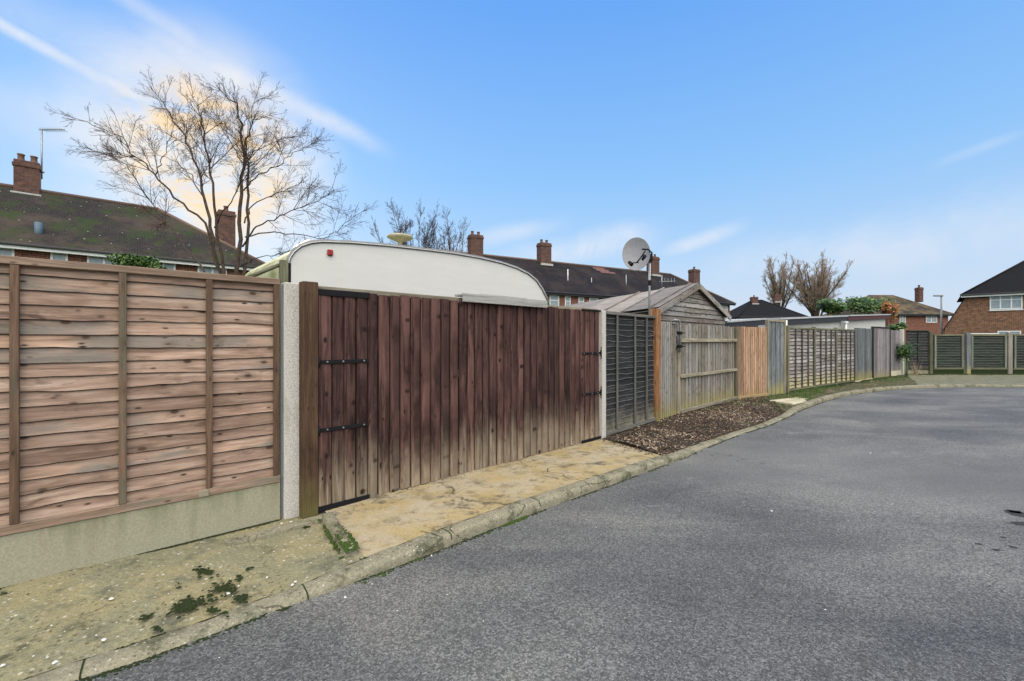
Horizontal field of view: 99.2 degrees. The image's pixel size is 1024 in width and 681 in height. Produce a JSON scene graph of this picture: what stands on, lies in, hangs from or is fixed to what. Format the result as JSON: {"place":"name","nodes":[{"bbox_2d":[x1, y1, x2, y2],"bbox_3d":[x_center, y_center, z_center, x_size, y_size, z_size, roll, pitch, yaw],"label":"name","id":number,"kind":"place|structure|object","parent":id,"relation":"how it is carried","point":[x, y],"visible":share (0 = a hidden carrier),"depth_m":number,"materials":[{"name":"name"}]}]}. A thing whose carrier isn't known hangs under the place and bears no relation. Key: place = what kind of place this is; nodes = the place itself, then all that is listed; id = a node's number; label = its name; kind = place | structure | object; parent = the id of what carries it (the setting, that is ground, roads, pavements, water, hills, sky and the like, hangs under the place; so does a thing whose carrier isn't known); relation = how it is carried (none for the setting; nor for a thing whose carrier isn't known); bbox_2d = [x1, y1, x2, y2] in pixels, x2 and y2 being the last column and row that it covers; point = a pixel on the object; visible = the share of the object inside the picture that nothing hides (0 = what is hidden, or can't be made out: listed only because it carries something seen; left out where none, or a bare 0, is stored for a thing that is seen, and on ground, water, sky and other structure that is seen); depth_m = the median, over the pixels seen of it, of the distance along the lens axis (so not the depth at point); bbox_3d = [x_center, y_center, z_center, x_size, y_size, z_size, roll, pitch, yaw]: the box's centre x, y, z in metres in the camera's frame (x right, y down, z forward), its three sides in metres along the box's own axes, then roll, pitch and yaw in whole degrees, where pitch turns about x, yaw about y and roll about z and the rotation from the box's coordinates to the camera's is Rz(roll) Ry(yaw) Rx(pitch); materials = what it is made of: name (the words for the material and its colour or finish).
{"place":"outdoors","nodes":[
{"label":"outdoors","id":0,"kind":"place"},
{"bbox_2d":[0,153,265,275],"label":"brick house","id":1,"kind":"structure","parent":0,"point":[36,221],"depth_m":18.64,"materials":[{"name":"tile"}]},
{"bbox_2d":[0,247,14,255],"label":"window","id":2,"kind":"structure","parent":1,"relation":"in","point":[3,251],"depth_m":16.00,"materials":[{"name":"white glass"}]},
{"bbox_2d":[39,128,66,178],"bbox_3d":[-20.748,-8.252,19.278,1.902,2.226,0.400,0,0,0],"label":"tv aerial","id":3,"kind":"object","parent":1,"relation":"attached to","point":[46,129],"visible":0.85,"depth_m":19.26,"materials":[{"name":"metal"}]},
{"bbox_2d":[50,252,67,260],"bbox_3d":[-17.513,-2.620,16.864,0.473,1.600,0.057,0,0,-41],"label":"window","id":4,"kind":"structure","parent":1,"relation":"in","point":[54,256],"depth_m":16.86,"materials":[{"name":"white glass"}]},
{"bbox_2d":[87,255,115,264],"bbox_3d":[-16.565,-2.620,17.700,0.999,1.600,0.057,0,0,-41],"label":"window","id":5,"kind":"structure","parent":1,"relation":"in","point":[90,259],"depth_m":17.59,"materials":[{"name":"white glass"}]},
{"bbox_2d":[162,262,175,269],"bbox_3d":[-15.004,-2.620,19.076,0.454,1.600,0.057,0,0,-41],"label":"window","id":6,"kind":"structure","parent":1,"relation":"in","point":[171,266],"depth_m":19.09,"materials":[{"name":"white glass"}]},
{"bbox_2d":[197,266,226,273],"bbox_3d":[-13.825,-2.620,20.115,1.122,1.600,0.057,0,0,-41],"label":"window","id":7,"kind":"structure","parent":1,"relation":"in","point":[207,269],"depth_m":20.05,"materials":[{"name":"white glass"}]},
{"bbox_2d":[0,512,364,680],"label":"pavement","id":8,"kind":"structure","parent":0,"point":[74,604],"depth_m":2.43,"materials":[{"name":"beige concrete"}]},
{"bbox_2d":[0,482,279,587],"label":"gravel board","id":9,"kind":"object","parent":8,"relation":"on","point":[33,554],"visible":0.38,"depth_m":2.81,"materials":[{"name":"concrete"}]},
{"bbox_2d":[0,255,279,535],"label":"lap fence","id":10,"kind":"object","parent":9,"relation":"on","point":[126,388],"visible":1,"depth_m":2.81,"materials":[{"name":"brown wood"}]},
{"bbox_2d":[198,490,208,497],"bbox_3d":[-2.162,1.073,3.056,0.060,0.045,0.018,0,0,-42],"label":"wooden wedge","id":11,"kind":"object","parent":9,"relation":"on","point":[204,493],"visible":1,"depth_m":3.05,"materials":[{"name":"brown wood"}]},
{"bbox_2d":[0,519,366,680],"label":"dark moss","id":12,"kind":"object","parent":8,"relation":"on","point":[187,604],"visible":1,"depth_m":2.35,"materials":[{"name":"green plant"}]},
{"bbox_2d":[223,511,339,546],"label":"mortar slab","id":13,"kind":"structure","parent":8,"relation":"on","point":[268,533],"depth_m":3.14,"materials":[{"name":"concrete"}]},
{"bbox_2d":[281,282,298,518],"bbox_3d":[-1.759,0.492,3.470,0.126,1.895,0.110,0,0,-42],"label":"concrete post","id":14,"kind":"object","parent":8,"relation":"on","point":[289,400],"visible":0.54,"depth_m":3.42,"materials":[{"name":"grey concrete"}]},
{"bbox_2d":[299,281,317,518],"bbox_3d":[-1.621,0.482,3.472,0.119,1.895,0.100,0,0,-43],"label":"timber post","id":15,"kind":"object","parent":8,"relation":"on","point":[308,399],"visible":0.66,"depth_m":3.43,"materials":[{"name":"brown wood"}]},
{"bbox_2d":[318,286,458,512],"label":"driveway gate","id":16,"kind":"structure","parent":15,"relation":"attached to","point":[388,394],"depth_m":3.90,"materials":[{"name":"brown wood"}]},
{"bbox_2d":[317,512,359,558],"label":"concrete block","id":17,"kind":"structure","parent":8,"relation":"on","point":[346,545],"depth_m":2.99,"materials":[{"name":"grey concrete"}]},
{"bbox_2d":[247,260,290,513],"bbox_3d":[-2.049,0.395,3.682,0.319,2.170,0.077,0,0,-43],"label":"timber trestle","id":18,"kind":"object","parent":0,"point":[284,266],"visible":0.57,"depth_m":3.72,"materials":[{"name":"wood"}]},
{"bbox_2d":[325,439,659,556],"bbox_3d":[0.144,1.364,4.470,3.889,0.033,1.110,0,0,-42],"label":"driveway apron","id":19,"kind":"object","parent":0,"point":[386,521],"visible":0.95,"depth_m":3.88,"materials":[{"name":"concrete"}]},
{"bbox_2d":[0,0,1023,320],"label":"sky","id":20,"kind":"structure","parent":0,"point":[886,137],"materials":[{"name":"blue"}]},
{"bbox_2d":[30,359,1023,677],"bbox_3d":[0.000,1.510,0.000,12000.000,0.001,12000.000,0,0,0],"label":"ground","id":21,"kind":"structure","parent":0,"point":[648,451],"depth_m":6.21,"materials":[{"name":"soil"}]},
{"bbox_2d":[105,252,166,268],"bbox_3d":[-10.284,-0.455,12.058,1.336,3.882,0.891,0,0,-23],"label":"shrub","id":22,"kind":"object","parent":21,"relation":"on","point":[135,260],"visible":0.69,"depth_m":11.84,"materials":[{"name":"green plant"}]},
{"bbox_2d":[44,69,379,275],"bbox_3d":[-5.966,-1.935,8.244,6.750,6.838,2.985,0,0,0],"label":"bare tree","id":23,"kind":"object","parent":21,"relation":"on","point":[245,162],"visible":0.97,"depth_m":8.21,"materials":[{"name":"brown plant"}]},
{"bbox_2d":[245,233,549,304],"bbox_3d":[-1.193,0.006,6.927,5.020,2.868,2.132,0,0,-43],"label":"caravan","id":24,"kind":"object","parent":21,"relation":"on","point":[376,266],"visible":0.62,"depth_m":5.39,"materials":[{"name":"plastic"}]},
{"bbox_2d":[366,198,446,249],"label":"bare tree","id":25,"kind":"object","parent":21,"relation":"on","point":[405,228],"visible":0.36,"depth_m":45.26,"materials":[{"name":"brown plant"}]},
{"bbox_2d":[420,207,469,251],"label":"bare tree","id":26,"kind":"object","parent":21,"relation":"on","point":[448,233],"visible":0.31,"depth_m":46.16,"materials":[{"name":"brown plant"}]},
{"bbox_2d":[566,283,731,349],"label":"garden shed","id":27,"kind":"structure","parent":21,"relation":"on","point":[694,303],"depth_m":9.55,"materials":[{"name":"wood"}]},
{"bbox_2d":[622,237,652,314],"bbox_3d":[2.363,-0.878,8.034,0.583,2.117,0.491,0,0,0],"label":"satellite dish","id":28,"kind":"object","parent":27,"relation":"attached to","point":[636,254],"visible":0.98,"depth_m":8.19,"materials":[{"name":"metal"}]},
{"bbox_2d":[761,251,801,307],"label":"bare tree","id":29,"kind":"object","parent":21,"relation":"on","point":[775,287],"visible":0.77,"depth_m":83.60,"materials":[{"name":"brown plant"}]},
{"bbox_2d":[782,251,851,315],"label":"bare tree","id":30,"kind":"object","parent":21,"relation":"on","point":[811,294],"visible":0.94,"depth_m":77.45,"materials":[{"name":"brown plant"}]},
{"bbox_2d":[815,298,847,315],"bbox_3d":[19.084,-0.584,26.003,1.814,4.142,1.566,0,0,0],"label":"shrub","id":31,"kind":"object","parent":21,"relation":"on","point":[830,305],"visible":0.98,"depth_m":25.76,"materials":[{"name":"green plant"}]},
{"bbox_2d":[841,295,883,314],"bbox_3d":[21.585,-0.665,26.825,2.710,4.308,1.829,0,0,-8],"label":"shrub","id":32,"kind":"object","parent":21,"relation":"on","point":[862,304],"visible":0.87,"depth_m":26.64,"materials":[{"name":"green plant"}]},
{"bbox_2d":[863,297,897,313],"bbox_3d":[23.551,-0.677,28.020,2.227,4.330,1.389,0,0,0],"label":"shrub","id":33,"kind":"object","parent":21,"relation":"on","point":[868,298],"visible":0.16,"depth_m":27.87,"materials":[{"name":"green plant"}]},
{"bbox_2d":[881,299,900,326],"bbox_3d":[18.224,-0.271,21.025,0.806,3.512,0.688,0,0,0],"label":"shrub","id":34,"kind":"object","parent":21,"relation":"on","point":[885,309],"visible":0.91,"depth_m":20.97,"materials":[{"name":"orange plant"}]},
{"bbox_2d":[887,322,907,330],"bbox_3d":[17.201,0.323,19.550,0.794,2.325,0.810,0,0,28],"label":"shrub","id":35,"kind":"object","parent":21,"relation":"on","point":[901,325],"visible":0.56,"depth_m":19.30,"materials":[{"name":"green plant"}]},
{"bbox_2d":[933,295,942,333],"bbox_3d":[39.106,-1.345,40.000,0.820,5.650,0.200,0,0,0],"label":"street lamp","id":36,"kind":"object","parent":21,"relation":"on","point":[941,324],"visible":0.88,"depth_m":39.95,"materials":[{"name":"grey metal"}]},
{"bbox_2d":[78,387,1023,680],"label":"road","id":37,"kind":"structure","parent":0,"point":[866,521],"depth_m":2.59,"materials":[{"name":"grey asphalt"}]},
{"bbox_2d":[0,510,825,666],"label":"loose stones","id":38,"kind":"object","parent":37,"relation":"on","point":[103,639],"visible":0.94,"depth_m":2.22,"materials":[{"name":"white stone"}]},
{"bbox_2d":[354,515,528,583],"bbox_3d":[-0.390,1.427,3.051,1.451,0.009,0.080,0,0,-43],"label":"green moss","id":39,"kind":"object","parent":37,"relation":"on","point":[503,525],"visible":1,"depth_m":3.29,"materials":[{"name":"green plant"}]},
{"bbox_2d":[75,389,898,680],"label":"kerb grime","id":40,"kind":"object","parent":37,"relation":"on","point":[102,674],"visible":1,"depth_m":2.32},
{"bbox_2d":[22,384,1023,680],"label":"kerb","id":41,"kind":"structure","parent":37,"relation":"on","point":[406,552],"depth_m":2.79,"materials":[{"name":"concrete"}]},
{"bbox_2d":[79,384,974,679],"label":"kerb joints","id":42,"kind":"object","parent":41,"relation":"on","point":[303,586],"visible":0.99,"depth_m":2.41,"materials":[{"name":"grey concrete"}]},
{"bbox_2d":[974,509,1023,550],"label":"road patch","id":43,"kind":"object","parent":37,"relation":"on","point":[1016,513],"visible":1,"depth_m":3.54,"materials":[{"name":"black asphalt"}]},
{"bbox_2d":[431,231,735,318],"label":"brick house","id":44,"kind":"structure","parent":0,"point":[563,283],"depth_m":35.50,"materials":[{"name":"tile"}]},
{"bbox_2d":[549,295,558,305],"bbox_3d":[3.136,-2.480,32.305,0.847,1.720,0.057,0,0,-29],"label":"window","id":45,"kind":"structure","parent":44,"relation":"in","point":[553,299],"depth_m":32.29,"materials":[{"name":"white glass"}]},
{"bbox_2d":[565,296,570,305],"bbox_3d":[4.200,-2.480,32.886,0.506,1.720,0.057,0,0,-28],"label":"window","id":46,"kind":"structure","parent":44,"relation":"in","point":[567,298],"depth_m":32.89,"materials":[{"name":"white glass"}]},
{"bbox_2d":[578,297,583,302],"bbox_3d":[5.317,-2.480,33.491,0.525,1.720,0.057,0,0,-28],"label":"window","id":47,"kind":"structure","parent":44,"relation":"in","point":[580,299],"depth_m":33.47,"materials":[{"name":"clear glass"}]},
{"bbox_2d":[605,396,785,454],"bbox_3d":[4.024,1.381,8.199,7.391,0.081,1.402,0,0,-44],"label":"soil bed","id":48,"kind":"object","parent":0,"point":[657,444],"visible":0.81,"depth_m":7.07,"materials":[{"name":"brown soil"}]},
{"bbox_2d":[599,311,605,439],"bbox_3d":[1.262,0.510,6.162,0.088,1.860,0.110,0,0,-43],"label":"concrete post","id":49,"kind":"object","parent":48,"relation":"on","point":[602,375],"visible":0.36,"depth_m":6.12,"materials":[{"name":"grey concrete"}]},
{"bbox_2d":[455,293,601,474],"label":"driveway gate","id":50,"kind":"structure","parent":49,"relation":"attached to","point":[528,373],"depth_m":5.08,"materials":[{"name":"brown wood"}]},
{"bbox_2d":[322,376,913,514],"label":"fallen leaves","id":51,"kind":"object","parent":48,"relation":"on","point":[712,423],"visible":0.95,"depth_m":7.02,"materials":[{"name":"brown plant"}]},
{"bbox_2d":[606,311,655,435],"bbox_3d":[1.867,0.470,6.814,0.068,1.780,1.658,0,0,42],"label":"lap fence","id":52,"kind":"object","parent":48,"relation":"on","point":[629,371],"visible":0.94,"depth_m":6.75,"materials":[{"name":"grey wood"}]},
{"bbox_2d":[650,308,660,420],"bbox_3d":[2.470,0.443,7.507,0.120,1.975,0.170,0,0,41],"label":"timber post","id":53,"kind":"object","parent":48,"relation":"on","point":[656,312],"visible":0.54,"depth_m":7.43,"materials":[{"name":"wood"}]},
{"bbox_2d":[661,321,675,418],"bbox_3d":[2.818,0.522,7.885,0.035,1.748,0.827,0,0,42],"label":"board fence","id":54,"kind":"object","parent":48,"relation":"on","point":[668,368],"visible":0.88,"depth_m":7.92,"materials":[{"name":"grey wood"}]},
{"bbox_2d":[676,350,679,413],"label":"timber post","id":55,"kind":"object","parent":48,"relation":"on","point":[677,381],"visible":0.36,"depth_m":8.20,"materials":[{"name":"grey wood"}]},
{"bbox_2d":[673,319,684,351],"bbox_3d":[3.083,-0.086,8.055,0.106,0.612,0.370,0,0,42],"label":"metal pipe","id":56,"kind":"object","parent":55,"relation":"attached to","point":[679,345],"visible":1,"depth_m":8.12,"materials":[{"name":"metal"}]},
{"bbox_2d":[678,323,736,412],"bbox_3d":[4.200,0.524,9.216,2.837,1.711,0.081,0,0,-44],"label":"board fence","id":57,"kind":"object","parent":48,"relation":"on","point":[707,369],"visible":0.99,"depth_m":9.07,"materials":[{"name":"grey wood"}]},
{"bbox_2d":[734,327,737,399],"bbox_3d":[5.241,0.555,10.252,0.110,1.750,0.110,0,0,-44],"label":"timber post","id":58,"kind":"object","parent":48,"relation":"on","point":[735,362],"visible":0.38,"depth_m":10.21,"materials":[{"name":"wood"}]},
{"bbox_2d":[725,318,766,326],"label":"garage","id":59,"kind":"structure","parent":0,"point":[754,322],"depth_m":11.83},
{"bbox_2d":[730,293,808,318],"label":"brick house","id":60,"kind":"structure","parent":0,"point":[754,307],"depth_m":67.52,"materials":[{"name":"black tile"}]},
{"bbox_2d":[758,315,848,328],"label":"garage","id":61,"kind":"structure","parent":0,"point":[830,322],"depth_m":14.77,"materials":[{"name":"white paint"}]},
{"bbox_2d":[704,374,917,423],"bbox_3d":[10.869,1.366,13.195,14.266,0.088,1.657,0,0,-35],"label":"verge","id":62,"kind":"structure","parent":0,"point":[909,381],"depth_m":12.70,"materials":[{"name":"green plant"}]},
{"bbox_2d":[738,326,767,398],"bbox_3d":[5.872,0.551,10.649,1.356,1.777,0.045,0,0,-32],"label":"board fence","id":63,"kind":"object","parent":62,"relation":"on","point":[752,361],"visible":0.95,"depth_m":10.65,"materials":[{"name":"brown wood"}]},
{"bbox_2d":[765,320,785,394],"bbox_3d":[6.772,0.435,11.191,0.753,1.930,0.070,0,0,-27],"label":"board fence","id":64,"kind":"object","parent":62,"relation":"on","point":[776,356],"visible":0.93,"depth_m":11.19,"materials":[{"name":"grey wood"}]},
{"bbox_2d":[786,325,789,392],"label":"timber post","id":65,"kind":"object","parent":62,"relation":"on","point":[788,353],"visible":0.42,"depth_m":11.55,"materials":[{"name":"wood"}]},
{"bbox_2d":[790,327,814,390],"bbox_3d":[8.013,0.490,12.068,1.608,1.700,0.069,0,0,-35],"label":"lap fence","id":66,"kind":"object","parent":65,"relation":"attached to","point":[802,357],"visible":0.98,"depth_m":12.07,"materials":[{"name":"wood"}]},
{"bbox_2d":[770,397,806,404],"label":"stone slab","id":67,"kind":"structure","parent":62,"relation":"on","point":[794,401],"depth_m":9.74,"materials":[{"name":"beige stone"}]},
{"bbox_2d":[811,327,815,388],"bbox_3d":[8.696,0.515,12.564,0.075,1.830,0.090,0,0,-35],"label":"timber post","id":68,"kind":"object","parent":62,"relation":"on","point":[815,357],"visible":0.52,"depth_m":12.53,"materials":[{"name":"wood"}]},
{"bbox_2d":[816,328,836,386],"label":"lap fence","id":69,"kind":"object","parent":68,"relation":"attached to","point":[826,356],"visible":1,"depth_m":13.02,"materials":[{"name":"grey wood"}]},
{"bbox_2d":[833,328,837,384],"bbox_3d":[10.016,0.515,13.495,0.075,1.830,0.090,0,0,-35],"label":"timber post","id":70,"kind":"object","parent":62,"relation":"on","point":[837,356],"visible":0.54,"depth_m":13.47,"materials":[{"name":"wood"}]},
{"bbox_2d":[838,329,855,383],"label":"lap fence","id":71,"kind":"object","parent":70,"relation":"attached to","point":[846,355],"visible":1,"depth_m":13.94,"materials":[{"name":"grey wood"}]},
{"bbox_2d":[854,328,871,381],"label":"board fence","id":72,"kind":"object","parent":62,"relation":"on","point":[863,353],"visible":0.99,"depth_m":15.01,"materials":[{"name":"grey wood"}]},
{"bbox_2d":[871,326,890,378],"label":"garden gate","id":73,"kind":"structure","parent":62,"relation":"on","point":[881,351],"depth_m":16.24,"materials":[{"name":"grey wood"}]},
{"bbox_2d":[891,330,900,375],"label":"board fence","id":74,"kind":"object","parent":62,"relation":"on","point":[895,364],"visible":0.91,"depth_m":17.01,"materials":[{"name":"grey wood"}]},
{"bbox_2d":[899,329,903,374],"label":"concrete post","id":75,"kind":"object","parent":62,"relation":"on","point":[901,343],"visible":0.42,"depth_m":17.45,"materials":[{"name":"grey concrete"}]},
{"bbox_2d":[895,338,923,375],"bbox_3d":[15.370,0.662,16.949,1.126,1.499,1.094,0,0,0],"label":"spiky plant","id":76,"kind":"object","parent":62,"relation":"on","point":[903,352],"visible":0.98,"depth_m":16.88,"materials":[{"name":"green plant"}]},
{"bbox_2d":[814,374,1023,389],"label":"moss mounds","id":77,"kind":"object","parent":62,"relation":"on","point":[867,380],"visible":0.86,"depth_m":16.48,"materials":[{"name":"green plant"}]},
{"bbox_2d":[767,314,890,328],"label":"garage","id":78,"kind":"structure","parent":0,"point":[867,321],"depth_m":17.65,"materials":[{"name":"white paint"}]},
{"bbox_2d":[821,285,953,348],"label":"brick house","id":79,"kind":"structure","parent":0,"point":[914,315],"depth_m":48.37,"materials":[{"name":"brown brick"}]},
{"bbox_2d":[899,316,905,322],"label":"window","id":80,"kind":"structure","parent":79,"relation":"in","point":[901,318],"depth_m":48.12,"materials":[{"name":"white glass"}]},
{"bbox_2d":[926,316,936,322],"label":"window","id":81,"kind":"structure","parent":79,"relation":"in","point":[929,319],"depth_m":48.30,"materials":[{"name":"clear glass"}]},
{"bbox_2d":[908,374,1023,384],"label":"path","id":82,"kind":"structure","parent":0,"point":[971,379],"depth_m":15.30,"materials":[{"name":"beige concrete"}]},
{"bbox_2d":[910,363,922,375],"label":"dry weeds","id":83,"kind":"object","parent":82,"relation":"on","point":[915,373],"visible":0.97,"depth_m":17.03,"materials":[{"name":"beige plant"}]},
{"bbox_2d":[908,370,927,373],"bbox_3d":[16.700,1.320,17.965,0.900,0.240,0.050,0,0,0],"label":"gravel board","id":84,"kind":"object","parent":82,"relation":"on","point":[920,372],"visible":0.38,"depth_m":17.94,"materials":[{"name":"concrete"}]},
{"bbox_2d":[906,330,928,369],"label":"lap fence","id":85,"kind":"object","parent":84,"relation":"on","point":[919,338],"visible":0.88,"depth_m":17.95,"materials":[{"name":"grey wood"}]},
{"bbox_2d":[928,332,932,373],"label":"timber post","id":86,"kind":"object","parent":82,"relation":"on","point":[930,353],"visible":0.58,"depth_m":17.87,"materials":[{"name":"brown wood"}]},
{"bbox_2d":[933,334,964,373],"bbox_3d":[17.930,0.590,17.903,1.220,1.700,0.069,0,0,1],"label":"lap fence","id":87,"kind":"object","parent":82,"relation":"on","point":[948,353],"visible":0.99,"depth_m":17.90,"materials":[{"name":"wood"}]},
{"bbox_2d":[965,333,970,373],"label":"timber post","id":88,"kind":"object","parent":82,"relation":"on","point":[967,353],"visible":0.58,"depth_m":17.78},
{"bbox_2d":[971,334,1007,373],"bbox_3d":[19.500,0.590,17.843,1.480,1.700,0.069,0,0,1],"label":"lap fence","id":89,"kind":"object","parent":82,"relation":"on","point":[988,351],"visible":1,"depth_m":17.84,"materials":[{"name":"grey wood"}]},
{"bbox_2d":[1006,333,1012,373],"bbox_3d":[20.340,0.555,17.830,0.170,1.750,0.100,0,0,0],"label":"timber post","id":90,"kind":"object","parent":82,"relation":"on","point":[1010,353],"visible":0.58,"depth_m":17.78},
{"bbox_2d":[1013,334,1023,373],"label":"lap fence","id":91,"kind":"object","parent":82,"relation":"on","point":[1018,351],"visible":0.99,"depth_m":17.79,"materials":[{"name":"grey wood"}]},
{"bbox_2d":[943,260,1023,358],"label":"brick house","id":92,"kind":"structure","parent":0,"point":[994,304],"depth_m":33.21,"materials":[{"name":"brown brick"}]},
{"bbox_2d":[990,295,1022,309],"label":"window","id":93,"kind":"structure","parent":92,"relation":"in","point":[1006,301],"depth_m":32.57,"materials":[{"name":"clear glass"}]},
{"bbox_2d":[997,331,1020,333],"bbox_3d":[37.025,-0.120,32.467,1.164,1.200,0.057,0,0,44],"label":"window","id":94,"kind":"structure","parent":92,"relation":"in","point":[998,332],"depth_m":32.47,"materials":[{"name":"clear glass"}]}
]}

